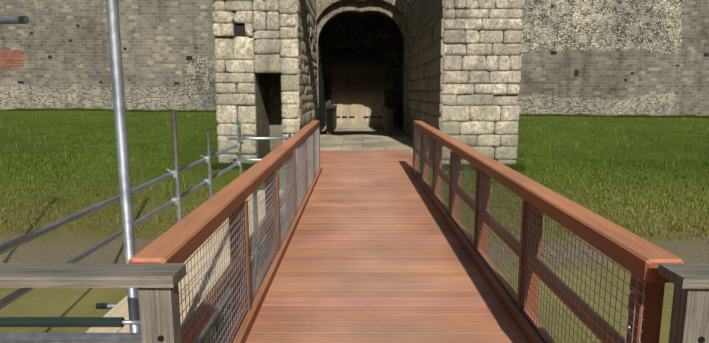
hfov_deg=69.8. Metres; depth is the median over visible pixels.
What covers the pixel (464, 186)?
wire mesh
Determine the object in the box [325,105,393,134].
passage barriers
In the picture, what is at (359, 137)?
gate paving
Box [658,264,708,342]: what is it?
old fence
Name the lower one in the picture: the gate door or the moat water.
the moat water
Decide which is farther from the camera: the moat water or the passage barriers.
the passage barriers
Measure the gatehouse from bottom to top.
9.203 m
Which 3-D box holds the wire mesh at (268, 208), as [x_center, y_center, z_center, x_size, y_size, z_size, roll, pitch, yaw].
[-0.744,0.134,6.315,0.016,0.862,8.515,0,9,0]
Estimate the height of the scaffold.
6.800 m
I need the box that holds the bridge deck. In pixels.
[219,150,527,342]
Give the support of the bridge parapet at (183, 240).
on the bridge deck
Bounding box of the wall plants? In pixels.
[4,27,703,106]
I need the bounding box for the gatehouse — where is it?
[212,0,524,164]
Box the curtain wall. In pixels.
[0,0,708,122]
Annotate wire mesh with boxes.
[178,126,318,342]
[413,127,646,342]
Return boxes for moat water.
[0,267,673,342]
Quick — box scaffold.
[0,0,297,342]
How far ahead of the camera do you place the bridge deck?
4.58 m
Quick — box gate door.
[332,53,384,124]
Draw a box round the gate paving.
[305,125,422,160]
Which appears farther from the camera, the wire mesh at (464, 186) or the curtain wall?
the curtain wall
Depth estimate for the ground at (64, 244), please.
11.31 m
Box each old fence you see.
[0,263,186,342]
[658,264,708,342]
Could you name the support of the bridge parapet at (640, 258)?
on the bridge deck
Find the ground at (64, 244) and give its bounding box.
[0,111,708,266]
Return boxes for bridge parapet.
[128,120,321,342]
[411,121,683,342]
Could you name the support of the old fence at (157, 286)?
on the ground at (64, 244)

